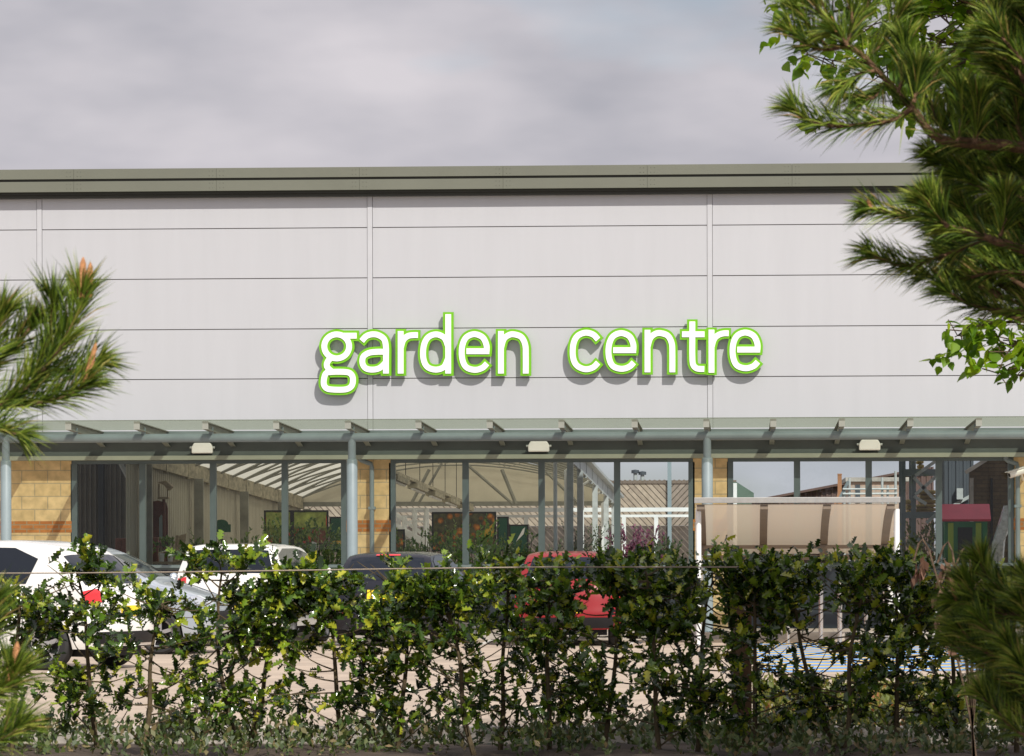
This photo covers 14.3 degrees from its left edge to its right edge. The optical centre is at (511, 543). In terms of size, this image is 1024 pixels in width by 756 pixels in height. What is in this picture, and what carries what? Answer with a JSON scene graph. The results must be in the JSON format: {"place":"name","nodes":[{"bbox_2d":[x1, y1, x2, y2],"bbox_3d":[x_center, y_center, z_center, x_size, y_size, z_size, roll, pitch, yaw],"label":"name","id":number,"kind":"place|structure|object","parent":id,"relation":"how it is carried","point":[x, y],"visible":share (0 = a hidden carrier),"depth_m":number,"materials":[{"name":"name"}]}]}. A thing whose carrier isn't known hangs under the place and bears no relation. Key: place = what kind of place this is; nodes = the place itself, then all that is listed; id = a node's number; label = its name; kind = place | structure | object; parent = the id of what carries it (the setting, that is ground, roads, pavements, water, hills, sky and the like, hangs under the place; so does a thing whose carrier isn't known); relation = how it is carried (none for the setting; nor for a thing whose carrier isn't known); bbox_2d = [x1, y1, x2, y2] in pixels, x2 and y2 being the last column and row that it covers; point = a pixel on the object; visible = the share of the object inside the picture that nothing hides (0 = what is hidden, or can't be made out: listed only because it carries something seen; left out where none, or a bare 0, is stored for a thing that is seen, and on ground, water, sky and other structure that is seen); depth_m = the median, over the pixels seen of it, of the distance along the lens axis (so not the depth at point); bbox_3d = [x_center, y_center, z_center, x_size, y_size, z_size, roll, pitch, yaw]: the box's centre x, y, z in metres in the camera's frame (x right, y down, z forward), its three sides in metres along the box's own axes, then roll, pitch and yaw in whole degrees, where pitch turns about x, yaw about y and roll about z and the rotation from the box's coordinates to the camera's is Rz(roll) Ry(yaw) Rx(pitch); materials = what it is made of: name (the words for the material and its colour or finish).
{"place":"outdoors","nodes":[
{"label":"outdoors","id":0,"kind":"place"},
{"bbox_2d":[78,464,125,548],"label":"metal shed","id":1,"kind":"structure","parent":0,"point":[102,504],"depth_m":75.03,"materials":[{"name":"metal"}]},
{"bbox_2d":[153,561,181,564],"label":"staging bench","id":2,"kind":"object","parent":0,"point":[167,562],"visible":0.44,"depth_m":74.23,"materials":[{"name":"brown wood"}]},
{"bbox_2d":[153,537,167,561],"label":"potted plant","id":3,"kind":"object","parent":2,"relation":"on","point":[161,556],"visible":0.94,"depth_m":74.39,"materials":[{"name":"green plant"}]},
{"bbox_2d":[159,535,174,561],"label":"potted plant","id":4,"kind":"object","parent":2,"relation":"on","point":[169,542],"visible":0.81,"depth_m":74.38,"materials":[{"name":"green plant"}]},
{"bbox_2d":[396,508,428,550],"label":"warehouse steps","id":5,"kind":"structure","parent":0,"point":[413,526],"depth_m":86.24,"materials":[{"name":"white paint"}]},
{"bbox_2d":[0,0,978,543],"label":"sky","id":6,"kind":"structure","parent":0,"point":[85,84],"materials":[{"name":"grey"}]},
{"bbox_2d":[0,639,1021,725],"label":"car park","id":7,"kind":"structure","parent":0,"point":[164,661],"depth_m":49.25,"materials":[{"name":"asphalt"}]},
{"bbox_2d":[0,540,155,669],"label":"parked car","id":8,"kind":"object","parent":7,"relation":"on","point":[24,556],"visible":0.4,"depth_m":52.35,"materials":[{"name":"white paint"}]},
{"bbox_2d":[96,546,233,653],"bbox_3d":[-6.211,0.809,60.648,4.140,1.614,2.060,0,0,12],"label":"parked car","id":9,"kind":"object","parent":7,"relation":"on","point":[162,581],"visible":0.23,"depth_m":59.84,"materials":[{"name":"silver metal"}]},
{"bbox_2d":[178,544,331,642],"bbox_3d":[-4.109,0.807,65.939,2.100,1.608,4.266,0,0,9],"label":"parked car","id":10,"kind":"object","parent":7,"relation":"on","point":[285,550],"visible":0.08,"depth_m":64.08,"materials":[{"name":"white paint"}]},
{"bbox_2d":[333,552,480,644],"bbox_3d":[-1.664,0.867,65.611,2.040,1.474,3.967,0,0,10],"label":"parked car","id":11,"kind":"object","parent":7,"relation":"on","point":[372,559],"visible":0.19,"depth_m":64.01,"materials":[{"name":"black paint"}]},
{"bbox_2d":[515,551,620,644],"bbox_3d":[0.906,0.861,65.460,2.000,1.474,3.979,0,0,1],"label":"parked car","id":12,"kind":"object","parent":7,"relation":"on","point":[599,625],"visible":0.18,"depth_m":63.55,"materials":[{"name":"red paint"}]},
{"bbox_2d":[694,497,899,645],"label":"cycle shelter","id":13,"kind":"object","parent":7,"relation":"on","point":[786,527],"visible":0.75,"depth_m":65.13,"materials":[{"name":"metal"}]},
{"bbox_2d":[816,589,822,644],"bbox_3d":[4.858,1.096,64.428,0.160,0.984,0.952,0,0,3],"label":"cycle stand","id":14,"kind":"object","parent":7,"relation":"on","point":[820,618],"visible":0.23,"depth_m":64.00,"materials":[{"name":"silver metal"}]},
{"bbox_2d":[835,582,841,644],"bbox_3d":[5.154,1.095,64.412,0.160,0.984,0.952,0,0,3],"label":"cycle stand","id":15,"kind":"object","parent":7,"relation":"on","point":[839,625],"visible":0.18,"depth_m":63.99,"materials":[{"name":"silver metal"}]},
{"bbox_2d":[757,642,964,669],"bbox_3d":[5.524,1.582,58.676,4.151,0.001,15.150,0,0,3],"label":"yellow hatching","id":16,"kind":"object","parent":7,"relation":"on","point":[839,660],"visible":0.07,"depth_m":54.38,"materials":[{"name":"paint"}]},
{"bbox_2d":[757,643,975,671],"bbox_3d":[5.489,1.582,58.057,4.151,0.001,15.350,0,0,3],"label":"blue hatching","id":17,"kind":"object","parent":7,"relation":"on","point":[839,661],"visible":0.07,"depth_m":54.83,"materials":[{"name":"paint"}]},
{"bbox_2d":[752,670,1002,725],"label":"ground cover","id":18,"kind":"object","parent":7,"relation":"on","point":[882,699],"visible":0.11,"depth_m":36.15,"materials":[{"name":"green plant"}]},
{"bbox_2d":[311,628,1020,631],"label":"pavement","id":19,"kind":"structure","parent":0,"point":[815,630],"depth_m":69.76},
{"bbox_2d":[0,163,1023,628],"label":"garden centre building","id":20,"kind":"structure","parent":19,"relation":"on","point":[232,297],"depth_m":71.59,"materials":[{"name":"silver metal"}]},
{"bbox_2d":[190,443,214,452],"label":"bulkhead lamp","id":21,"kind":"object","parent":20,"relation":"attached to","point":[202,447],"visible":1,"depth_m":71.52,"materials":[{"name":"white plastic"}]},
{"bbox_2d":[71,460,346,569],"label":"window","id":22,"kind":"structure","parent":20,"relation":"in","point":[213,463],"depth_m":71.89,"materials":[{"name":"paint"}]},
{"bbox_2d":[526,441,550,451],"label":"bulkhead lamp","id":23,"kind":"object","parent":20,"relation":"attached to","point":[538,446],"visible":1,"depth_m":71.19,"materials":[{"name":"white plastic"}]},
{"bbox_2d":[318,312,762,394],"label":"shop sign","id":24,"kind":"object","parent":20,"relation":"attached to","point":[692,334],"visible":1,"depth_m":71.43,"materials":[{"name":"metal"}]},
{"bbox_2d":[389,459,694,568],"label":"window","id":25,"kind":"structure","parent":20,"relation":"in","point":[465,462],"depth_m":71.57,"materials":[{"name":"paint"}]},
{"bbox_2d":[857,440,881,449],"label":"bulkhead lamp","id":26,"kind":"object","parent":20,"relation":"attached to","point":[869,444],"visible":0.87,"depth_m":70.86,"materials":[{"name":"white plastic"}]},
{"bbox_2d":[727,457,1014,567],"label":"window","id":27,"kind":"structure","parent":20,"relation":"in","point":[868,461],"depth_m":71.21,"materials":[{"name":"paint"}]},
{"bbox_2d":[1005,466,1023,480],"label":"security camera","id":28,"kind":"object","parent":20,"relation":"attached to","point":[1015,472],"visible":1,"depth_m":70.57,"materials":[{"name":"white plastic"}]},
{"bbox_2d":[0,418,1023,631],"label":"glass canopy","id":29,"kind":"object","parent":19,"relation":"on","point":[352,434],"visible":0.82,"depth_m":68.48,"materials":[{"name":"grey paint"}]},
{"bbox_2d":[752,467,933,562],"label":"brown building","id":30,"kind":"structure","parent":0,"point":[828,491],"depth_m":124.50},
{"bbox_2d":[842,477,908,561],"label":"building","id":31,"kind":"structure","parent":0,"point":[857,482],"depth_m":117.59,"materials":[{"name":"wood"}]},
{"bbox_2d":[944,461,973,521],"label":"slate building","id":32,"kind":"structure","parent":0,"point":[956,483],"depth_m":77.83,"materials":[{"name":"metal"}]},
{"bbox_2d":[942,504,990,562],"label":"play house","id":33,"kind":"structure","parent":0,"point":[956,534],"depth_m":74.01,"materials":[{"name":"wood"}]},
{"bbox_2d":[958,527,971,562],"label":"door","id":34,"kind":"structure","parent":33,"relation":"in","point":[964,533],"depth_m":73.99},
{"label":"yard floor","id":35,"kind":"structure","parent":0,"visible":0},
{"bbox_2d":[115,538,125,552],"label":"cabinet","id":36,"kind":"object","parent":35,"relation":"on","point":[120,544],"visible":0.19,"depth_m":74.01,"materials":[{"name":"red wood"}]},
{"bbox_2d":[153,537,160,564],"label":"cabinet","id":37,"kind":"object","parent":35,"relation":"on","point":[155,554],"visible":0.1,"depth_m":75.28,"materials":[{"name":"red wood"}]},
{"bbox_2d":[153,500,167,564],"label":"garden mirror","id":38,"kind":"object","parent":35,"relation":"on","point":[157,518],"visible":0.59,"depth_m":76.30,"materials":[{"name":"red mirror"}]},
{"bbox_2d":[158,481,173,564],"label":"bird table","id":39,"kind":"object","parent":35,"relation":"on","point":[168,485],"visible":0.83,"depth_m":75.96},
{"bbox_2d":[172,534,185,564],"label":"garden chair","id":40,"kind":"object","parent":35,"relation":"on","point":[178,538],"visible":0.06,"depth_m":77.83,"materials":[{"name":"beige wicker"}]},
{"bbox_2d":[217,519,230,543],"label":"arched sign","id":41,"kind":"object","parent":35,"relation":"on","point":[224,525],"visible":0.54,"depth_m":83.47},
{"bbox_2d":[229,527,258,543],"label":"garden shrub","id":42,"kind":"object","parent":35,"relation":"on","point":[246,541],"visible":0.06,"depth_m":79.43,"materials":[{"name":"green plant"}]},
{"bbox_2d":[261,517,299,543],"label":"garden shrub","id":43,"kind":"object","parent":35,"relation":"on","point":[273,535],"visible":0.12,"depth_m":79.35,"materials":[{"name":"green plant"}]},
{"bbox_2d":[264,510,328,557],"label":"picture board","id":44,"kind":"object","parent":35,"relation":"on","point":[301,517],"visible":0.51,"depth_m":84.36,"materials":[{"name":"green wood"}]},
{"bbox_2d":[274,514,328,556],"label":"garden shrub","id":45,"kind":"object","parent":35,"relation":"on","point":[296,529],"visible":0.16,"depth_m":77.82,"materials":[{"name":"green plant"}]},
{"bbox_2d":[289,516,340,563],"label":"garden shrub","id":46,"kind":"object","parent":35,"relation":"on","point":[303,535],"visible":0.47,"depth_m":77.39,"materials":[{"name":"green plant"}]},
{"bbox_2d":[318,527,340,563],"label":"garden shrub","id":47,"kind":"object","parent":35,"relation":"on","point":[332,553],"visible":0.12,"depth_m":79.32,"materials":[{"name":"green plant"}]},
{"bbox_2d":[329,517,340,562],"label":"green board","id":48,"kind":"object","parent":35,"relation":"on","point":[336,522],"visible":0.23,"depth_m":85.34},
{"bbox_2d":[126,462,623,564],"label":"polytunnel","id":49,"kind":"structure","parent":35,"relation":"on","point":[248,495],"depth_m":90.19,"materials":[{"name":"metal"}]},
{"bbox_2d":[396,463,473,511],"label":"lamp tray","id":50,"kind":"object","parent":49,"relation":"hanging from","point":[411,483],"visible":0.59,"depth_m":85.62,"materials":[{"name":"wood"}]},
{"bbox_2d":[396,529,404,551],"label":"picture board","id":51,"kind":"object","parent":35,"relation":"on","point":[401,534],"visible":0.18,"depth_m":81.25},
{"bbox_2d":[396,528,422,551],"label":"garden shrub","id":52,"kind":"object","parent":35,"relation":"on","point":[407,549],"visible":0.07,"depth_m":78.14,"materials":[{"name":"green plant"}]},
{"bbox_2d":[396,526,455,562],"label":"garden shrub","id":53,"kind":"object","parent":35,"relation":"on","point":[424,548],"visible":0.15,"depth_m":77.67,"materials":[{"name":"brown plant"}]},
{"bbox_2d":[423,519,473,563],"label":"garden shrub","id":54,"kind":"object","parent":35,"relation":"on","point":[449,544],"visible":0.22,"depth_m":78.16,"materials":[{"name":"green plant"}]},
{"bbox_2d":[432,512,495,560],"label":"picture board","id":55,"kind":"object","parent":35,"relation":"on","point":[440,519],"visible":0.46,"depth_m":82.19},
{"bbox_2d":[445,513,503,563],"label":"garden shrub","id":56,"kind":"object","parent":35,"relation":"on","point":[489,557],"visible":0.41,"depth_m":77.15,"materials":[{"name":"green plant"}]},
{"bbox_2d":[473,533,519,563],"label":"garden shrub","id":57,"kind":"object","parent":35,"relation":"on","point":[501,542],"visible":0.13,"depth_m":78.02,"materials":[{"name":"green plant"}]},
{"bbox_2d":[497,517,508,556],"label":"green board","id":58,"kind":"object","parent":35,"relation":"on","point":[503,527],"visible":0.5,"depth_m":84.14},
{"bbox_2d":[496,529,537,563],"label":"garden shrub","id":59,"kind":"object","parent":35,"relation":"on","point":[519,542],"visible":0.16,"depth_m":76.93,"materials":[{"name":"green plant"}]},
{"bbox_2d":[301,462,735,563],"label":"timber screen","id":60,"kind":"object","parent":35,"relation":"on","point":[668,492],"visible":0.19,"depth_m":103.98,"materials":[{"name":"grey paint"}]},
{"bbox_2d":[509,524,528,556],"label":"green board","id":61,"kind":"object","parent":35,"relation":"on","point":[520,530],"visible":0.5,"depth_m":85.12,"materials":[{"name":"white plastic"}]},
{"bbox_2d":[396,507,687,556],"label":"display frame","id":62,"kind":"object","parent":35,"relation":"on","point":[666,509],"visible":0.24,"depth_m":101.85,"materials":[{"name":"white paint"}]},
{"bbox_2d":[547,521,596,550],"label":"garden shrub","id":63,"kind":"object","parent":35,"relation":"on","point":[575,548],"visible":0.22,"depth_m":77.98,"materials":[{"name":"green plant"}]},
{"bbox_2d":[574,521,623,552],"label":"garden shrub","id":64,"kind":"object","parent":35,"relation":"on","point":[597,540],"visible":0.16,"depth_m":79.86,"materials":[{"name":"green plant"}]},
{"bbox_2d":[605,523,655,563],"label":"garden shrub","id":65,"kind":"object","parent":35,"relation":"on","point":[631,547],"visible":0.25,"depth_m":78.99,"materials":[{"name":"purple plant"}]},
{"bbox_2d":[626,522,666,559],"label":"garden shrub","id":66,"kind":"object","parent":35,"relation":"on","point":[662,542],"visible":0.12,"depth_m":79.98,"materials":[{"name":"purple plant"}]},
{"bbox_2d":[648,536,682,563],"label":"garden shrub","id":67,"kind":"object","parent":35,"relation":"on","point":[672,546],"visible":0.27,"depth_m":77.91,"materials":[{"name":"green plant"}]},
{"bbox_2d":[733,482,753,554],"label":"green hut","id":68,"kind":"object","parent":35,"relation":"on","point":[739,490],"visible":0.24,"depth_m":91.75,"materials":[{"name":"white paint"}]},
{"bbox_2d":[839,471,896,560],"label":"guard rail","id":69,"kind":"object","parent":35,"relation":"on","point":[843,493],"visible":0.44,"depth_m":95.63,"materials":[{"name":"metal"}]},
{"bbox_2d":[893,531,935,560],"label":"garden shrub","id":70,"kind":"object","parent":35,"relation":"on","point":[913,547],"visible":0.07,"depth_m":73.71,"materials":[{"name":"green plant"}]},
{"bbox_2d":[899,461,943,562],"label":"pallet racking","id":71,"kind":"object","parent":35,"relation":"on","point":[912,472],"visible":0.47,"depth_m":74.66,"materials":[{"name":"metal"}]},
{"bbox_2d":[916,504,934,510],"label":"sack pile","id":72,"kind":"object","parent":71,"relation":"on","point":[923,507],"visible":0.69,"depth_m":74.86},
{"bbox_2d":[918,490,934,503],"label":"sack pile","id":73,"kind":"object","parent":72,"relation":"on","point":[924,496],"visible":0.66,"depth_m":74.88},
{"bbox_2d":[901,507,942,562],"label":"garden shrub","id":74,"kind":"object","parent":35,"relation":"on","point":[925,531],"visible":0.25,"depth_m":74.81,"materials":[{"name":"green plant"}]},
{"bbox_2d":[965,461,1007,562],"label":"brick store","id":75,"kind":"structure","parent":35,"relation":"on","point":[988,482],"depth_m":76.21,"materials":[{"name":"brick"}]},
{"bbox_2d":[991,505,1007,562],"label":"wrapped pack","id":76,"kind":"object","parent":35,"relation":"on","point":[1001,533],"visible":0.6,"depth_m":73.00,"materials":[{"name":"plastic"}]},
{"label":"ground","id":77,"kind":"structure","parent":0,"visible":0},
{"bbox_2d":[0,743,1023,755],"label":"flower bed","id":78,"kind":"object","parent":77,"relation":"on","point":[493,750],"visible":0.47,"depth_m":29.81,"materials":[{"name":"brown soil"}]},
{"bbox_2d":[0,569,99,749],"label":"holly bush","id":79,"kind":"object","parent":78,"relation":"on","point":[37,604],"visible":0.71,"depth_m":30.21,"materials":[{"name":"green plant"}]},
{"bbox_2d":[0,247,137,755],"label":"pine tree","id":80,"kind":"object","parent":78,"relation":"on","point":[78,290],"visible":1,"depth_m":12.08,"materials":[{"name":"green plant"}]},
{"bbox_2d":[20,533,154,747],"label":"holly bush","id":81,"kind":"object","parent":78,"relation":"on","point":[90,561],"visible":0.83,"depth_m":30.25,"materials":[{"name":"green plant"}]},
{"bbox_2d":[85,565,237,754],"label":"holly bush","id":82,"kind":"object","parent":78,"relation":"on","point":[156,603],"visible":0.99,"depth_m":29.95,"materials":[{"name":"green plant"}]},
{"bbox_2d":[143,529,291,752],"bbox_3d":[-2.151,0.753,30.181,1.183,1.712,0.962,0,0,3],"label":"holly bush","id":83,"kind":"object","parent":78,"relation":"on","point":[239,618],"visible":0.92,"depth_m":30.17,"materials":[{"name":"green plant"}]},
{"bbox_2d":[195,563,336,748],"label":"holly bush","id":84,"kind":"object","parent":78,"relation":"on","point":[259,592],"visible":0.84,"depth_m":30.20,"materials":[{"name":"green plant"}]},
{"bbox_2d":[258,543,429,742],"bbox_3d":[-1.244,0.802,30.157,1.070,1.607,1.066,0,0,-40],"label":"holly bush","id":85,"kind":"object","parent":78,"relation":"on","point":[325,588],"visible":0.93,"depth_m":30.03,"materials":[{"name":"green plant"}]},
{"bbox_2d":[330,550,467,751],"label":"holly bush","id":86,"kind":"object","parent":78,"relation":"on","point":[393,705],"visible":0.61,"depth_m":30.12,"materials":[{"name":"green plant"}]},
{"bbox_2d":[374,551,543,754],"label":"holly bush","id":87,"kind":"object","parent":78,"relation":"on","point":[438,591],"visible":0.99,"depth_m":29.73,"materials":[{"name":"green plant"}]},
{"bbox_2d":[431,535,577,749],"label":"holly bush","id":88,"kind":"object","parent":78,"relation":"on","point":[480,557],"visible":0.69,"depth_m":30.30,"materials":[{"name":"green plant"}]},
{"bbox_2d":[0,698,1023,755],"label":"weeds","id":89,"kind":"object","parent":78,"relation":"on","point":[535,730],"visible":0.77,"depth_m":29.67,"materials":[{"name":"green plant"}]},
{"bbox_2d":[476,533,634,750],"bbox_3d":[0.279,0.762,30.140,1.066,1.674,1.102,0,0,-15],"label":"holly bush","id":90,"kind":"object","parent":78,"relation":"on","point":[562,589],"visible":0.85,"depth_m":29.95,"materials":[{"name":"green plant"}]},
{"bbox_2d":[528,540,691,744],"bbox_3d":[0.711,0.787,30.068,1.269,1.628,1.140,0,0,3],"label":"holly bush","id":91,"kind":"object","parent":78,"relation":"on","point":[578,625],"visible":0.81,"depth_m":29.95,"materials":[{"name":"green plant"}]},
{"bbox_2d":[562,538,741,748],"bbox_3d":[1.009,0.778,29.891,1.328,1.643,0.984,0,0,3],"label":"holly bush","id":92,"kind":"object","parent":78,"relation":"on","point":[664,714],"visible":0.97,"depth_m":29.78,"materials":[{"name":"green plant"}]},
{"bbox_2d":[633,535,780,751],"bbox_3d":[1.375,0.767,30.171,1.075,1.663,0.930,0,0,-29],"label":"holly bush","id":93,"kind":"object","parent":78,"relation":"on","point":[716,549],"visible":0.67,"depth_m":30.03,"materials":[{"name":"green plant"}]},
{"bbox_2d":[731,561,751,748],"bbox_3d":[1.749,0.859,31.226,0.156,1.474,0.150,0,0,3],"label":"hedge post","id":94,"kind":"object","parent":78,"relation":"on","point":[746,670],"depth_m":31.15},
{"bbox_2d":[0,566,738,573],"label":"support wire","id":95,"kind":"object","parent":94,"relation":"attached to","point":[396,568],"visible":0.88,"depth_m":29.64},
{"bbox_2d":[661,540,830,755],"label":"holly bush","id":96,"kind":"object","parent":78,"relation":"on","point":[779,613],"visible":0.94,"depth_m":29.93,"materials":[{"name":"green plant"}]},
{"bbox_2d":[744,539,887,746],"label":"holly bush","id":97,"kind":"object","parent":78,"relation":"on","point":[803,571],"visible":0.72,"depth_m":29.99,"materials":[{"name":"green plant"}]},
{"bbox_2d":[761,543,946,747],"bbox_3d":[2.506,0.796,29.843,0.923,1.603,1.339,0,0,-45],"label":"holly bush","id":98,"kind":"object","parent":78,"relation":"on","point":[851,578],"visible":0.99,"depth_m":29.76,"materials":[{"name":"green plant"}]},
{"bbox_2d":[757,0,1023,738],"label":"pine tree","id":99,"kind":"object","parent":78,"relation":"on","point":[975,244],"visible":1,"depth_m":12.91,"materials":[{"name":"green plant"}]},
{"bbox_2d":[759,0,1023,393],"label":"lime tree","id":100,"kind":"object","parent":78,"relation":"on","point":[971,345],"visible":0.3,"depth_m":24.71,"materials":[{"name":"green plant"}]},
{"bbox_2d":[823,536,983,743],"bbox_3d":[2.831,0.770,30.183,1.003,1.646,0.925,0,0,-38],"label":"holly bush","id":101,"kind":"object","parent":78,"relation":"on","point":[919,641],"visible":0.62,"depth_m":30.05,"materials":[{"name":"green plant"}]},
{"bbox_2d":[867,550,1007,751],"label":"holly bush","id":102,"kind":"object","parent":78,"relation":"on","point":[938,699],"visible":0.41,"depth_m":30.18,"materials":[{"name":"green plant"}]},
{"bbox_2d":[910,539,984,755],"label":"dry shrub","id":103,"kind":"object","parent":78,"relation":"on","point":[923,568],"visible":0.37,"depth_m":21.90,"materials":[{"name":"brown plant"}]},
{"bbox_2d":[940,561,1023,752],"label":"holly bush","id":104,"kind":"object","parent":78,"relation":"on","point":[955,703],"visible":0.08,"depth_m":30.06,"materials":[{"name":"green plant"}]},
{"bbox_2d":[7,726,1022,743],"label":"bed kerb","id":105,"kind":"structure","parent":77,"relation":"on","point":[61,740],"depth_m":32.93,"materials":[{"name":"concrete"}]},
{"bbox_2d":[257,631,1022,639],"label":"kerb","id":106,"kind":"structure","parent":77,"relation":"on","point":[813,635],"depth_m":67.92,"materials":[{"name":"concrete"}]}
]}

